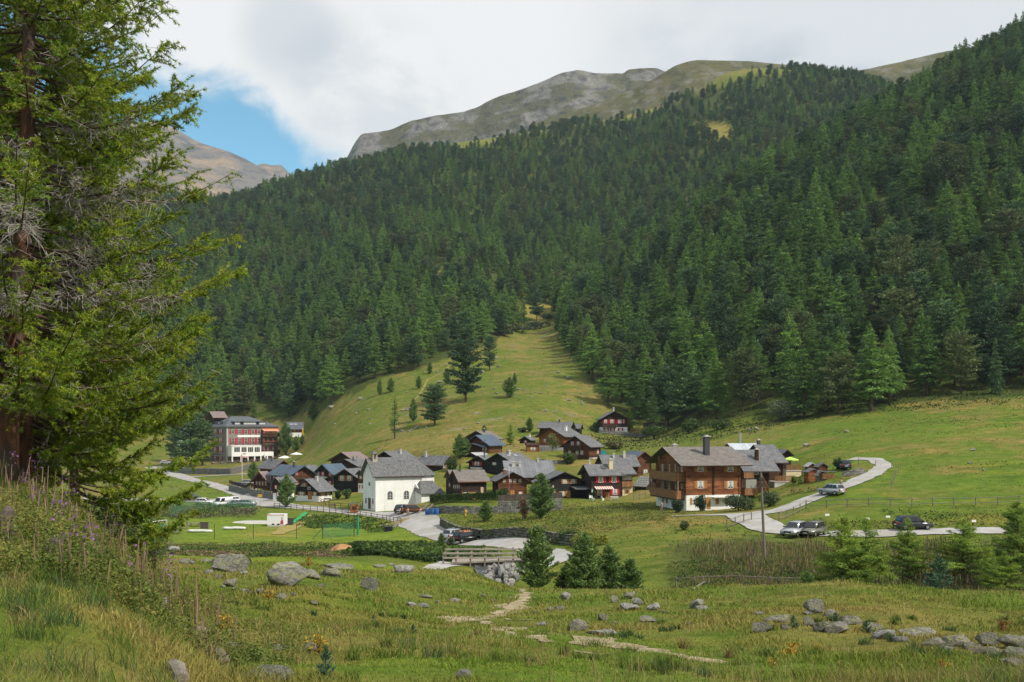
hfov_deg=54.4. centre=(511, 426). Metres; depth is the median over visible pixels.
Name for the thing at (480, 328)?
larch tree
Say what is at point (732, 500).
bush
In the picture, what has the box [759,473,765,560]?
power pole
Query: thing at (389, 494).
window
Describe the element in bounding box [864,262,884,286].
stone pine tree
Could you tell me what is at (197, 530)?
rolled tarpaulin
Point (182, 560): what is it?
stone
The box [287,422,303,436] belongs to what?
cabin
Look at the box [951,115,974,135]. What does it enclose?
stone pine tree
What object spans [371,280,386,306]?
stone pine tree
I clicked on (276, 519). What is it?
kiosk trailer
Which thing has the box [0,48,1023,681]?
ground
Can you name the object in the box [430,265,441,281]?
stone pine tree
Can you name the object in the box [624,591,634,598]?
boulder
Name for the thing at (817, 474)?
bread oven
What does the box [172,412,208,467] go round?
pine tree
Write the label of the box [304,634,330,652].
yellow plant
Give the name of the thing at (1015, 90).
larch tree
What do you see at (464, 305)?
larch tree
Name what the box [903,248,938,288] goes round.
stone pine tree
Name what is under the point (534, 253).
spruce tree
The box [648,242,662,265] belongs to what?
stone pine tree
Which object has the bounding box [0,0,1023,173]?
sky
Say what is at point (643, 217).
stone pine tree
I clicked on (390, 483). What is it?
chapel
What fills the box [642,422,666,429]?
hay hut
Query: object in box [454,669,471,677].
boulder
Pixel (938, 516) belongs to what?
undergrowth
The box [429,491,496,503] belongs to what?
hedge
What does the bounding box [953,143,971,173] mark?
stone pine tree
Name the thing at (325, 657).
pine seedling
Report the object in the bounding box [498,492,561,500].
board fence
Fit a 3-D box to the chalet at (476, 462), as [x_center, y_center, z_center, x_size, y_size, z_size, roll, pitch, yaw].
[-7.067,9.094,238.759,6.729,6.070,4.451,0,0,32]
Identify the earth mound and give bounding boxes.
[329,544,351,550]
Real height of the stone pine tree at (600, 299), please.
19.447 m
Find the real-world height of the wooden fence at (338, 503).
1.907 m
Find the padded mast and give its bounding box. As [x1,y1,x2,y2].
[357,518,358,534]
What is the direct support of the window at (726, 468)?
in the chalet at (686, 475)
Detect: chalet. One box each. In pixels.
[250,471,270,488]
[256,456,289,471]
[266,461,318,492]
[269,476,297,500]
[294,476,335,501]
[306,465,316,477]
[314,463,346,484]
[327,451,366,463]
[330,468,360,491]
[337,456,364,467]
[355,470,362,492]
[377,449,414,456]
[418,451,451,471]
[443,470,451,494]
[447,464,489,499]
[463,452,486,456]
[464,428,503,439]
[466,435,506,453]
[466,452,489,471]
[483,450,530,474]
[490,468,530,494]
[518,434,536,442]
[531,471,589,498]
[535,425,582,451]
[537,418,575,432]
[559,435,604,459]
[574,424,583,433]
[577,458,636,498]
[595,407,630,431]
[595,451,640,476]
[625,451,651,475]
[645,435,752,510]
[724,433,756,449]
[736,448,780,494]
[749,439,800,487]
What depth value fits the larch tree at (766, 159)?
577.34 m
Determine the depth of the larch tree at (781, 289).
351.07 m
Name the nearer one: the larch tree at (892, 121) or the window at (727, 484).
the window at (727, 484)
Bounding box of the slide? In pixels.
[293,512,307,522]
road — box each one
[81,498,279,505]
[145,466,571,572]
[189,473,247,476]
[675,457,892,515]
[726,511,1007,536]
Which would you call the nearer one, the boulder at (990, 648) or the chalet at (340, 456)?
the boulder at (990, 648)
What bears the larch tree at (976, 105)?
on the ground at (880, 492)
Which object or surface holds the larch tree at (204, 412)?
on the ground at (880, 492)
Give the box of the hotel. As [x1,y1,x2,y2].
[207,416,279,461]
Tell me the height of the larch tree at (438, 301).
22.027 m
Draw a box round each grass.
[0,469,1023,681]
[120,331,1023,588]
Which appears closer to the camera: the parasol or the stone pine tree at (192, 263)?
the parasol
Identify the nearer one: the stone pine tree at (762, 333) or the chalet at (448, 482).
the chalet at (448, 482)
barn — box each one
[500,458,554,484]
[634,476,655,490]
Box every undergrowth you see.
[0,471,240,645]
[88,571,315,678]
[123,501,260,518]
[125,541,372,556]
[293,513,392,532]
[340,539,501,561]
[444,501,666,533]
[451,568,521,588]
[453,511,577,547]
[587,367,1023,451]
[665,555,824,588]
[725,508,1008,536]
[820,540,1023,590]
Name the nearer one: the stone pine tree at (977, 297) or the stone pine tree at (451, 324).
the stone pine tree at (977, 297)
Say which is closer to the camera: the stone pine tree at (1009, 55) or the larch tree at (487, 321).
the larch tree at (487, 321)
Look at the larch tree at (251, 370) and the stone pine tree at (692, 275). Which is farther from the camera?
the larch tree at (251, 370)
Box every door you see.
[368,498,370,508]
[566,491,570,497]
[605,492,609,497]
[707,497,710,508]
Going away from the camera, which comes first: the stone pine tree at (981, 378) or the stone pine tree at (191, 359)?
the stone pine tree at (981, 378)
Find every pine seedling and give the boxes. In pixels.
[316,644,335,681]
[410,623,416,633]
[787,615,799,628]
[831,612,839,621]
[860,619,872,632]
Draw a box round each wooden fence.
[229,480,269,490]
[274,503,399,521]
[318,498,362,508]
[549,507,640,511]
[675,574,803,586]
[726,512,751,528]
[779,500,805,520]
[806,496,1021,507]
[858,458,900,488]
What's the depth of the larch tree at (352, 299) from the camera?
573.28 m
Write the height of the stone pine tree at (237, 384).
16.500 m
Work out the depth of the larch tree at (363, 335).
470.60 m
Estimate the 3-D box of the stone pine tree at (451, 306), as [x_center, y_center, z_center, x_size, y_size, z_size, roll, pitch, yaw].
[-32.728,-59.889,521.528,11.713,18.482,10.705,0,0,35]
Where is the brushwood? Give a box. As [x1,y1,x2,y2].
[816,535,1023,590]
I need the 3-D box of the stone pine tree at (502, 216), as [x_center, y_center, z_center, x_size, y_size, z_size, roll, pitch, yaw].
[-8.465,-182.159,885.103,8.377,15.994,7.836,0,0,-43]
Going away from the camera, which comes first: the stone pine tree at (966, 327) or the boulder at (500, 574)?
the boulder at (500, 574)
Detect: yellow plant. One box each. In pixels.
[218,614,236,628]
[260,589,274,598]
[302,557,314,564]
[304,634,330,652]
[767,657,777,665]
[781,642,799,654]
[933,658,952,671]
[993,619,1010,631]
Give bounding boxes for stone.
[178,558,188,562]
[256,588,263,592]
[276,593,286,600]
[309,601,318,604]
[373,564,385,567]
[406,602,415,605]
[418,594,432,597]
[418,603,428,607]
[554,606,564,609]
[753,611,763,614]
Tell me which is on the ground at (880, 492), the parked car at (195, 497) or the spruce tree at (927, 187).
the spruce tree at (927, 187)
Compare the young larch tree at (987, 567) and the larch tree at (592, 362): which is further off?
the larch tree at (592, 362)
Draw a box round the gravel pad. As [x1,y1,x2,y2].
[233,520,266,523]
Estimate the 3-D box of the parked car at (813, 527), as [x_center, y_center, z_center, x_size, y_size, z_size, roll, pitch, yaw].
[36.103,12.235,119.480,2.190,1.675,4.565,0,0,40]
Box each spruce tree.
[242,357,248,375]
[268,225,271,239]
[402,290,409,311]
[509,244,514,265]
[532,245,536,262]
[614,261,618,280]
[663,329,676,366]
[805,240,815,278]
[851,334,873,397]
[861,207,875,246]
[890,313,906,368]
[891,318,909,382]
[921,107,929,133]
[924,173,931,195]
[938,202,952,250]
[942,121,949,135]
[964,178,969,200]
[967,156,975,184]
[970,116,980,149]
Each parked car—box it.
[160,460,170,463]
[184,494,201,499]
[194,498,214,503]
[227,499,237,504]
[236,499,256,505]
[240,479,253,483]
[394,504,404,512]
[401,504,424,512]
[442,527,459,539]
[450,530,479,542]
[780,520,805,536]
[799,520,827,536]
[817,483,846,494]
[838,460,851,468]
[892,515,933,529]
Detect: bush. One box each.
[84,502,140,552]
[113,511,172,569]
[135,530,167,570]
[334,490,341,498]
[342,488,351,498]
[444,456,457,469]
[446,537,454,545]
[493,329,513,334]
[499,487,507,494]
[507,324,534,332]
[517,427,526,431]
[517,497,528,518]
[527,321,550,328]
[540,312,554,320]
[547,433,559,449]
[556,528,579,536]
[562,452,576,463]
[569,532,597,543]
[589,421,598,430]
[590,489,596,497]
[590,535,608,545]
[604,441,624,448]
[640,425,671,437]
[671,499,683,511]
[680,521,689,529]
[681,418,700,432]
[692,494,706,510]
[703,418,732,430]
[722,494,755,510]
[742,581,752,585]
[758,490,780,506]
[766,399,799,420]
[791,476,797,482]
[815,404,847,410]
[832,457,841,469]
[862,397,896,402]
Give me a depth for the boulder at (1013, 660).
19.28 m
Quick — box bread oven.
[814,470,824,481]
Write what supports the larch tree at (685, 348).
on the ground at (880, 492)
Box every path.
[272,515,310,533]
[374,517,410,526]
[408,365,450,406]
[420,561,459,568]
[437,588,531,622]
[456,626,554,641]
[473,626,727,662]
[479,621,495,624]
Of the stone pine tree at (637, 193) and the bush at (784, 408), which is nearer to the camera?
the bush at (784, 408)
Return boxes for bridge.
[442,547,527,568]
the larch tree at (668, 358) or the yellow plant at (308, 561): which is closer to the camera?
the yellow plant at (308, 561)
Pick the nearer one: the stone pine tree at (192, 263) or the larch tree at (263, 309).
the larch tree at (263, 309)
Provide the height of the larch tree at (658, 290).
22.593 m
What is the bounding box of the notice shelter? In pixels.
[349,501,359,512]
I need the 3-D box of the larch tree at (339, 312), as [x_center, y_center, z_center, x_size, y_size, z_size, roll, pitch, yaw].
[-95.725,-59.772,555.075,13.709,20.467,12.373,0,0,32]
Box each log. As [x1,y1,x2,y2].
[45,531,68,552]
[202,645,229,663]
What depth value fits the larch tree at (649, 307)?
435.48 m
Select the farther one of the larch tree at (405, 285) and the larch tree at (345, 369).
the larch tree at (405, 285)
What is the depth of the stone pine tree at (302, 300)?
642.79 m
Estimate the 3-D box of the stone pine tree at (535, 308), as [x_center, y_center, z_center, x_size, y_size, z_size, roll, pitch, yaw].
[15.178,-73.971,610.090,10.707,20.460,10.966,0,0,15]
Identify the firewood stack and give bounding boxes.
[820,471,836,478]
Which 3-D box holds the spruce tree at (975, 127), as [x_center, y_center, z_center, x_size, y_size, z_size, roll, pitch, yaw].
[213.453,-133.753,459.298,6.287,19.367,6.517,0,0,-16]
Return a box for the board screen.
[200,521,208,528]
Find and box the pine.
[922,554,954,589]
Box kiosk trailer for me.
[267,513,286,526]
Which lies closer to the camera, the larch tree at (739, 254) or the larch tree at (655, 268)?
the larch tree at (739, 254)
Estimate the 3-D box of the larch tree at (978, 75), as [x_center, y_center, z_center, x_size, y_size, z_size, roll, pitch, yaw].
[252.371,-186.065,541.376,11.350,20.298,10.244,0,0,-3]
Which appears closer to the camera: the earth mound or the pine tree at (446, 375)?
the earth mound
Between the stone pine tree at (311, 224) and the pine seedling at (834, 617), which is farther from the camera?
the stone pine tree at (311, 224)
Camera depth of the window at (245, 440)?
422.88 m
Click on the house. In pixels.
(213, 416)
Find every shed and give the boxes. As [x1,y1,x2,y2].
[525,443,539,451]
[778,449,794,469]
[802,468,817,482]
[803,462,815,469]
[813,463,828,472]
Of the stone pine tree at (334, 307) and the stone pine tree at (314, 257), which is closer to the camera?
the stone pine tree at (334, 307)
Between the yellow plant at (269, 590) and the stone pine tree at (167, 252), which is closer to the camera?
the yellow plant at (269, 590)
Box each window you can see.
[230,438,235,444]
[236,438,242,444]
[243,438,248,444]
[250,438,255,444]
[256,438,261,444]
[338,476,344,480]
[346,476,352,480]
[387,491,392,499]
[403,490,409,499]
[472,462,481,465]
[562,479,568,483]
[570,479,576,483]
[596,477,605,482]
[596,489,604,495]
[609,476,618,482]
[610,489,619,494]
[661,481,664,488]
[694,467,706,471]
[694,481,706,488]
[716,498,727,503]
[724,466,736,471]
[724,481,736,488]
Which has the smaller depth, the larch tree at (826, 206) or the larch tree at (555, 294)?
the larch tree at (826, 206)
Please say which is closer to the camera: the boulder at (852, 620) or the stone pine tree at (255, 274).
the boulder at (852, 620)
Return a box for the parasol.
[785,457,798,460]
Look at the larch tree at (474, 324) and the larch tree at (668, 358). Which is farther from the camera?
the larch tree at (474, 324)
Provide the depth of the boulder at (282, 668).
10.68 m
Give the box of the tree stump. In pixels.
[0,505,15,540]
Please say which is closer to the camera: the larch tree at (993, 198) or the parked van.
the parked van
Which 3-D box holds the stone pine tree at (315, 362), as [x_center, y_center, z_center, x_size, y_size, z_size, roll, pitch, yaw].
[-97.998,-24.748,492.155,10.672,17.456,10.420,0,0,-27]
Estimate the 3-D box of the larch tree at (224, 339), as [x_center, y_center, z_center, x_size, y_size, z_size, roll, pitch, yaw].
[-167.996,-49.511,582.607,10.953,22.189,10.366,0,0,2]
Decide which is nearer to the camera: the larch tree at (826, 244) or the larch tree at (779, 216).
the larch tree at (826, 244)
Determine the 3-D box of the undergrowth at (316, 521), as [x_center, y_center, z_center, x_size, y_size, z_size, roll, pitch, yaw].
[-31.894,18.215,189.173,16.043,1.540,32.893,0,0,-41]
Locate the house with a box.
[206,411,227,428]
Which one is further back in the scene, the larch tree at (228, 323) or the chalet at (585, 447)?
the larch tree at (228, 323)
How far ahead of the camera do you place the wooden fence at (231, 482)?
257.60 m
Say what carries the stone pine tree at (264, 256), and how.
on the ground at (880, 492)
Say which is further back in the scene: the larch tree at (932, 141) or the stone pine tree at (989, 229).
the larch tree at (932, 141)
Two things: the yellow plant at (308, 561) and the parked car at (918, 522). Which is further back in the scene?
the parked car at (918, 522)
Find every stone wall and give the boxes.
[169,463,249,473]
[229,485,272,498]
[429,505,498,513]
[439,517,575,545]
[498,498,561,512]
[539,459,565,463]
[600,430,650,436]
[843,468,864,476]
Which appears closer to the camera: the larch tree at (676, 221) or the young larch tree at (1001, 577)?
the young larch tree at (1001, 577)
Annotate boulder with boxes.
[165,659,188,681]
[168,546,179,550]
[211,554,250,572]
[223,579,236,586]
[248,664,294,681]
[267,566,310,587]
[270,561,299,568]
[271,644,286,649]
[304,642,317,650]
[307,569,320,579]
[320,568,340,576]
[324,563,353,569]
[361,577,378,590]
[394,565,414,572]
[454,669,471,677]
[492,564,497,573]
[498,571,503,577]
[507,567,514,571]
[513,573,519,581]
[536,621,545,625]
[559,592,570,599]
[568,619,588,630]
[585,629,616,634]
[598,613,607,619]
[611,595,618,602]
[620,603,639,610]
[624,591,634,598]
[631,597,643,604]
[640,615,655,621]
[647,602,659,610]
[690,599,703,608]
[695,605,707,610]
[752,622,771,632]
[763,614,788,622]
[780,623,788,629]
[803,598,823,613]
[804,616,815,625]
[812,621,830,631]
[824,609,837,615]
[824,621,848,632]
[839,615,862,624]
[867,622,883,631]
[871,629,895,639]
[892,636,908,641]
[899,627,935,638]
[921,637,942,645]
[940,634,970,646]
[962,642,980,650]
[972,647,987,654]
[975,632,997,645]
[984,646,1001,654]
[996,634,1023,646]
[998,657,1023,666]
[1001,646,1023,655]
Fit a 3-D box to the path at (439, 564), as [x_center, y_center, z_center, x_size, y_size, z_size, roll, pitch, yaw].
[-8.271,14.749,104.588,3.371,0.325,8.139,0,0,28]
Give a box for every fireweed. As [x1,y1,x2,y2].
[0,453,236,653]
[8,448,175,603]
[670,535,833,586]
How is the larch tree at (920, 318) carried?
on the ground at (880, 492)
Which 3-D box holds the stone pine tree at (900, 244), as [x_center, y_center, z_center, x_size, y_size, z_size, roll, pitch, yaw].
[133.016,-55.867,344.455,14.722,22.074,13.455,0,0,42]
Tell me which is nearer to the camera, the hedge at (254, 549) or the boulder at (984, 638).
the boulder at (984, 638)
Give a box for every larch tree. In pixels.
[0,0,216,493]
[0,0,246,483]
[0,8,89,383]
[2,140,220,559]
[152,358,167,382]
[162,353,175,378]
[167,370,176,397]
[175,355,189,381]
[176,386,188,407]
[184,379,192,403]
[185,304,193,328]
[188,311,203,338]
[192,371,203,396]
[198,369,213,406]
[199,389,214,420]
[200,334,211,370]
[202,354,218,390]
[209,381,226,410]
[211,273,223,298]
[212,343,230,376]
[212,360,222,385]
[215,323,229,355]
[219,311,234,340]
[220,364,235,402]
[243,315,258,339]
[247,361,259,386]
[255,365,266,396]
[256,350,268,386]
[258,301,267,335]
[260,357,275,399]
[264,315,276,339]
[266,333,282,360]
[279,330,287,361]
[286,321,297,352]
[295,351,307,383]
[301,362,317,396]
[303,310,313,341]
[304,297,323,324]
[309,330,320,362]
[313,369,325,403]
[316,317,330,350]
[320,344,345,378]
[320,358,345,402]
[324,287,339,311]
[327,254,336,281]
[330,301,349,330]
[332,326,343,354]
[338,347,352,377]
[343,284,358,315]
[355,324,369,361]
[357,262,367,294]
[358,281,370,305]
[365,333,383,378]
[368,263,381,286]
[378,274,399,301]
[378,286,387,319]
[382,322,397,361]
[383,347,394,372]
[388,309,401,337]
[388,397,400,438]
[390,251,403,278]
[390,295,406,328]
[393,336,402,367]
[396,267,414,299]
[405,316,424,352]
[412,317,426,366]
[413,260,422,287]
[414,289,435,326]
[415,301,432,339]
[418,309,429,353]
[428,286,444,317]
[431,318,442,347]
[440,277,457,307]
[459,299,468,327]
[461,315,478,339]
[469,297,480,318]
[472,299,496,339]
[475,311,489,342]
[487,279,493,302]
[499,293,516,329]
[506,424,514,444]
[508,288,521,324]
[538,271,551,301]
[548,276,561,308]
[554,287,572,323]
[555,305,570,345]
[564,321,577,354]
[573,309,584,344]
[574,336,584,362]
[579,324,605,379]
[593,355,619,405]
[596,326,609,375]
[602,300,627,342]
[612,361,630,402]
[614,300,629,343]
[615,294,634,342]
[617,349,637,391]
[619,251,629,274]
[621,272,635,312]
[623,250,641,282]
[625,358,648,408]
[625,408,634,429]
[628,229,638,259]
[631,318,645,362]
[633,382,646,419]
[634,328,663,385]
[637,301,649,341]
[638,348,654,401]
[639,291,654,331]
[646,388,662,437]
[647,216,656,242]
[647,258,662,288]
[649,267,671,305]
[650,277,663,322]
[650,361,673,400]
[653,282,672,319]
[655,341,674,381]
[658,289,673,333]
[664,233,676,265]
[666,305,685,352]
[667,198,685,228]
[667,284,688,328]
[668,277,691,318]
[670,209,684,236]
[671,308,696,359]
[673,247,693,282]
[674,263,688,289]
[677,318,700,353]
[677,328,693,370]
[683,232,701,265]
[684,361,703,411]
[686,192,700,219]
[686,319,718,372]
[687,220,704,248]
[689,369,703,413]
[690,273,705,311]
[691,288,707,324]
[695,348,729,403]
[699,281,717,326]
[702,230,719,268]
[702,350,732,419]
[704,252,717,292]
[705,242,728,286]
[710,323,722,353]
[716,208,734,242]
[720,292,735,317]
[723,260,747,312]
[725,236,741,272]
[726,182,736,215]
[727,212,746,249]
[731,188,751,232]
[731,235,748,286]
[733,164,747,196]
[736,302,753,345]
[738,332,748,358]
[739,262,752,292]
[743,288,769,347]
[745,339,774,402]
[747,185,761,225]
[749,156,762,184]
[757,152,764,180]
[758,146,775,176]
[760,219,776,265]
[761,176,769,206]
[764,156,777,184]
[770,192,785,234]
[770,241,795,282]
[770,276,792,319]
[770,312,806,377]
[773,344,795,398]
[776,254,797,311]
[780,365,802,401]
[781,221,794,256]
[783,149,799,177]
[785,297,813,343]
[787,178,805,215]
[787,205,810,255]
[789,251,809,301]
[792,237,809,274]
[792,277,812,329]
[796,314,823,376]
[798,513,878,583]
[802,330,822,387]
[803,196,828,242]
[805,260,825,314]
[806,172,823,214]
[806,215,827,259]
[806,248,819,284]
[807,152,825,191]
[808,333,847,404]
[810,133,829,162]
[810,220,827,260]
[815,265,837,326]
[817,240,837,269]
[819,187,834,229]
[821,160,838,199]
[821,539,886,584]
[823,276,854,331]
[827,221,843,256]
[828,327,858,406]
[830,178,853,221]
[833,111,848,138]
[833,212,849,247]
[838,517,896,585]
[839,239,849,271]
[839,278,866,351]
[844,165,859,194]
[845,132,859,159]
[846,233,865,289]
[848,263,861,300]
[849,296,873,350]
[851,177,864,209]
[855,199,872,243]
[855,323,882,361]
[859,100,871,128]
[859,150,871,177]
[863,268,882,298]
[867,146,890,194]
[868,188,879,215]
[870,559,900,583]
[874,338,908,404]
[875,137,888,176]
[875,325,901,397]
[880,277,904,328]
[881,90,898,121]
[885,112,896,136]
[886,517,929,579]
[895,145,921,188]
[895,312,912,357]
[903,123,924,157]
[904,153,930,203]
[905,217,912,236]
[906,307,937,385]
[906,315,947,395]
[918,285,960,335]
[920,144,934,184]
[922,104,934,138]
[923,121,938,152]
[924,137,938,171]
[924,270,934,299]
[926,518,995,581]
[931,181,965,231]
[932,125,944,147]
[933,246,954,299]
[938,262,956,318]
[939,326,968,387]
[941,101,956,131]
[943,208,969,261]
[948,313,978,363]
[950,62,957,78]
[950,93,968,122]
[951,281,968,327]
[953,183,978,224]
[960,207,976,251]
[961,281,973,313]
[966,159,989,215]
[968,218,985,249]
[969,98,982,133]
[970,65,982,94]
[971,133,989,174]
[974,550,1009,587]
[975,97,991,138]
[977,250,994,292]
[978,68,995,100]
[978,80,995,116]
[980,294,1005,346]
[980,551,1023,589]
[983,187,999,226]
[984,500,1023,574]
[987,173,1003,198]
[987,235,1005,276]
[989,75,1009,111]
[990,129,1010,178]
[997,151,1019,194]
[997,232,1023,284]
[1000,65,1009,101]
[1004,306,1023,376]
[1007,71,1022,108]
[1008,85,1018,114]
[1010,81,1023,125]
[1010,169,1023,226]
[1012,127,1023,173]
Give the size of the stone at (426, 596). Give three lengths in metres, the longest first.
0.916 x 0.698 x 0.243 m
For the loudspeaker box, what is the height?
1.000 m
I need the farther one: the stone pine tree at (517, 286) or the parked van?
the stone pine tree at (517, 286)
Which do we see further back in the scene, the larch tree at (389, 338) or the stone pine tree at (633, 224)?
the stone pine tree at (633, 224)
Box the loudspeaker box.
[384,526,392,531]
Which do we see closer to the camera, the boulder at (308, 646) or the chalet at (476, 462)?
the boulder at (308, 646)
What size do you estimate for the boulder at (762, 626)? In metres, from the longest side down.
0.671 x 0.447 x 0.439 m
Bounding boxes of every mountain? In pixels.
[3,121,277,196]
[257,164,293,177]
[347,68,664,162]
[534,47,971,128]
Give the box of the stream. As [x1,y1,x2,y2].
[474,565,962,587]
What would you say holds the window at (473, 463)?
in the chalet at (476, 462)
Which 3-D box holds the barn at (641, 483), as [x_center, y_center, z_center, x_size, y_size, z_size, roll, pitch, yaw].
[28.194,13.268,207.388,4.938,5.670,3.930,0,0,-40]
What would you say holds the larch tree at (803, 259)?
on the ground at (880, 492)
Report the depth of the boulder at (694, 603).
49.83 m
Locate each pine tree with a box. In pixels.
[149,392,172,416]
[157,236,169,251]
[163,249,173,260]
[165,428,181,459]
[166,237,180,250]
[171,367,188,392]
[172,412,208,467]
[175,247,186,266]
[179,263,195,281]
[179,347,196,370]
[180,270,191,289]
[186,256,197,270]
[188,233,197,250]
[191,345,202,363]
[194,420,217,465]
[196,296,206,313]
[201,226,211,238]
[204,219,213,231]
[211,318,222,339]
[213,302,230,325]
[225,336,242,359]
[229,317,245,334]
[230,373,239,385]
[231,376,257,415]
[232,283,239,299]
[232,382,241,410]
[236,241,246,259]
[237,302,254,327]
[237,345,251,366]
[244,309,261,336]
[247,461,258,479]
[249,341,266,363]
[251,268,259,279]
[256,245,272,263]
[262,288,277,308]
[264,283,286,306]
[266,307,281,332]
[268,372,282,397]
[273,362,287,389]
[276,255,285,275]
[276,473,296,506]
[277,421,292,454]
[279,383,298,416]
[283,305,296,324]
[285,363,298,379]
[285,370,304,404]
[286,275,298,295]
[291,227,301,245]
[291,436,300,450]
[295,259,308,279]
[297,291,312,314]
[297,388,307,401]
[300,434,305,444]
[303,359,318,383]
[305,218,315,235]
[305,273,317,293]
[306,380,319,401]
[306,400,318,419]
[309,252,319,269]
[309,320,318,338]
[314,361,328,383]
[316,337,343,365]
[324,317,344,342]
[329,301,340,319]
[332,279,346,300]
[335,334,358,367]
[341,294,347,309]
[343,269,352,284]
[347,241,361,262]
[347,305,377,328]
[347,324,366,349]
[348,341,370,382]
[365,202,376,214]
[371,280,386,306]
[371,320,394,353]
[377,379,382,393]
[382,248,391,264]
[386,377,395,391]
[390,233,410,252]
[400,335,425,370]
[408,235,420,250]
[408,397,417,421]
[413,193,423,207]
[415,376,421,388]
[418,383,449,425]
[427,362,431,373]
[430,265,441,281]
[437,235,452,256]
[437,327,452,351]
[437,532,444,545]
[439,280,451,308]
[439,294,459,320]
[441,270,458,294]
[443,212,448,225]
[443,368,450,383]
[445,315,459,342]
[445,337,485,401]
[449,261,466,287]
[452,433,466,458]
[453,310,477,342]
[454,199,465,213]
[462,438,470,455]
[464,260,475,278]
[468,284,488,311]
[473,280,491,299]
[475,246,490,265]
[477,500,494,519]
[481,335,497,370]
[489,305,500,320]
[493,309,507,335]
[494,278,505,294]
[499,212,506,226]
[501,232,511,251]
[502,376,515,397]
[506,277,522,301]
[511,241,521,257]
[512,373,516,385]
[514,524,558,588]
[516,265,536,286]
[524,472,556,518]
[526,417,533,431]
[528,289,543,320]
[542,209,550,225]
[553,564,573,588]
[557,196,567,211]
[564,531,604,588]
[571,298,599,327]
[572,274,591,298]
[572,297,585,314]
[572,322,594,350]
[577,272,594,293]
[582,294,609,322]
[583,292,598,308]
[585,307,609,338]
[596,543,621,588]
[597,279,616,307]
[597,338,624,383]
[607,282,618,300]
[612,557,645,588]
[614,328,627,342]
[617,342,630,366]
[619,227,632,242]
[620,342,644,370]
[621,263,637,292]
[628,221,638,234]
[629,285,644,316]
[631,258,654,294]
[632,188,642,203]
[636,213,649,229]
[644,365,686,426]
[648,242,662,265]
[648,331,666,357]
[649,316,672,352]
[655,227,673,258]
[665,265,679,285]
[669,238,685,266]
[676,219,701,249]
[679,266,705,303]
[689,315,707,335]
[693,174,698,187]
[695,361,710,391]
[697,203,720,228]
[703,127,711,141]
[705,291,733,343]
[711,219,725,237]
[711,273,725,296]
[712,198,720,220]
[713,260,741,295]
[715,314,743,363]
[716,194,734,219]
[721,169,744,196]
[740,233,762,268]
[741,266,773,294]
[742,174,758,197]
[748,198,765,224]
[748,260,779,316]
[749,193,775,227]
[752,130,761,143]
[752,328,772,369]
[756,334,784,386]
[757,293,793,346]
[764,326,782,350]
[766,173,786,201]
[767,185,786,208]
[768,251,776,262]
[770,151,787,173]
[774,309,819,352]
[782,170,801,196]
[784,176,805,206]
[790,131,803,149]
[799,570,814,582]
[804,155,815,175]
[814,324,825,348]
[815,248,847,297]
[815,350,859,413]
[816,311,852,367]
[829,155,847,184]
[832,273,859,312]
[834,138,843,151]
[834,246,875,289]
[835,192,863,220]
[839,210,863,249]
[841,125,853,142]
[845,159,865,194]
[850,120,870,143]
[853,290,878,326]
[856,134,877,167]
[858,236,879,265]
[863,199,890,233]
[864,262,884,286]
[864,287,881,317]
[869,313,885,345]
[870,129,882,152]
[871,286,925,337]
[872,223,899,266]
[873,233,916,274]
[874,273,902,316]
[876,254,928,289]
[879,143,906,172]
[883,125,903,140]
[885,182,905,213]
[886,155,908,184]
[887,154,903,180]
[889,219,913,250]
[892,94,912,116]
[893,128,905,150]
[895,76,908,99]
[898,115,910,135]
[900,114,914,142]
[902,101,923,126]
[902,268,929,318]
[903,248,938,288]
[904,277,935,333]
[909,210,939,242]
[913,239,924,263]
[917,237,943,273]
[917,299,961,358]
[923,153,965,194]
[926,77,946,101]
[926,138,962,175]
[927,100,942,123]
[933,132,962,157]
[935,151,968,193]
[941,70,959,93]
[942,328,983,393]
[944,82,966,116]
[944,240,970,265]
[950,119,977,149]
[950,261,968,291]
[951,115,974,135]
[952,251,989,296]
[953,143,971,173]
[954,63,973,88]
[960,78,982,109]
[964,321,975,340]
[967,234,992,264]
[967,268,995,318]
[971,58,987,86]
[973,283,1011,330]
[974,353,998,387]
[977,107,1015,142]
[981,208,1023,258]
[982,144,1000,174]
[983,210,998,231]
[988,56,1009,81]
[994,165,1023,207]
[995,27,1016,48]
[995,200,1023,250]
[996,334,1023,383]
[998,324,1020,357]
[999,286,1023,336]
[1003,45,1021,73]
[1003,508,1023,547]
[1005,270,1023,300]
[1008,55,1021,77]
[1008,102,1023,126]
[1008,108,1023,148]
[1013,229,1023,260]
[1017,34,1023,47]
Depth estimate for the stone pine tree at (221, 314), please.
632.52 m
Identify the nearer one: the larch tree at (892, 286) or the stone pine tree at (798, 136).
the larch tree at (892, 286)
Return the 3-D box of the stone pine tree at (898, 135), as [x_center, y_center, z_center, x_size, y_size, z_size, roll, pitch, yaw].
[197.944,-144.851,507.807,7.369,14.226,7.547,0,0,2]
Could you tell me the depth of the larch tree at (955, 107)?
501.90 m
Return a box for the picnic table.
[790,488,804,493]
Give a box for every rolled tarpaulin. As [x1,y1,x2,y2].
[187,529,212,531]
[222,526,245,529]
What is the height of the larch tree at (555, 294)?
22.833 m
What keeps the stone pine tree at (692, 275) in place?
on the ground at (880, 492)
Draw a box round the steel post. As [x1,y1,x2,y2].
[314,521,331,538]
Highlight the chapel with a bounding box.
[359,451,444,511]
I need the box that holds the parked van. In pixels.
[212,497,232,505]
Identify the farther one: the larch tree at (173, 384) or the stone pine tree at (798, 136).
the stone pine tree at (798, 136)
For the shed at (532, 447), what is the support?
on the ground at (880, 492)

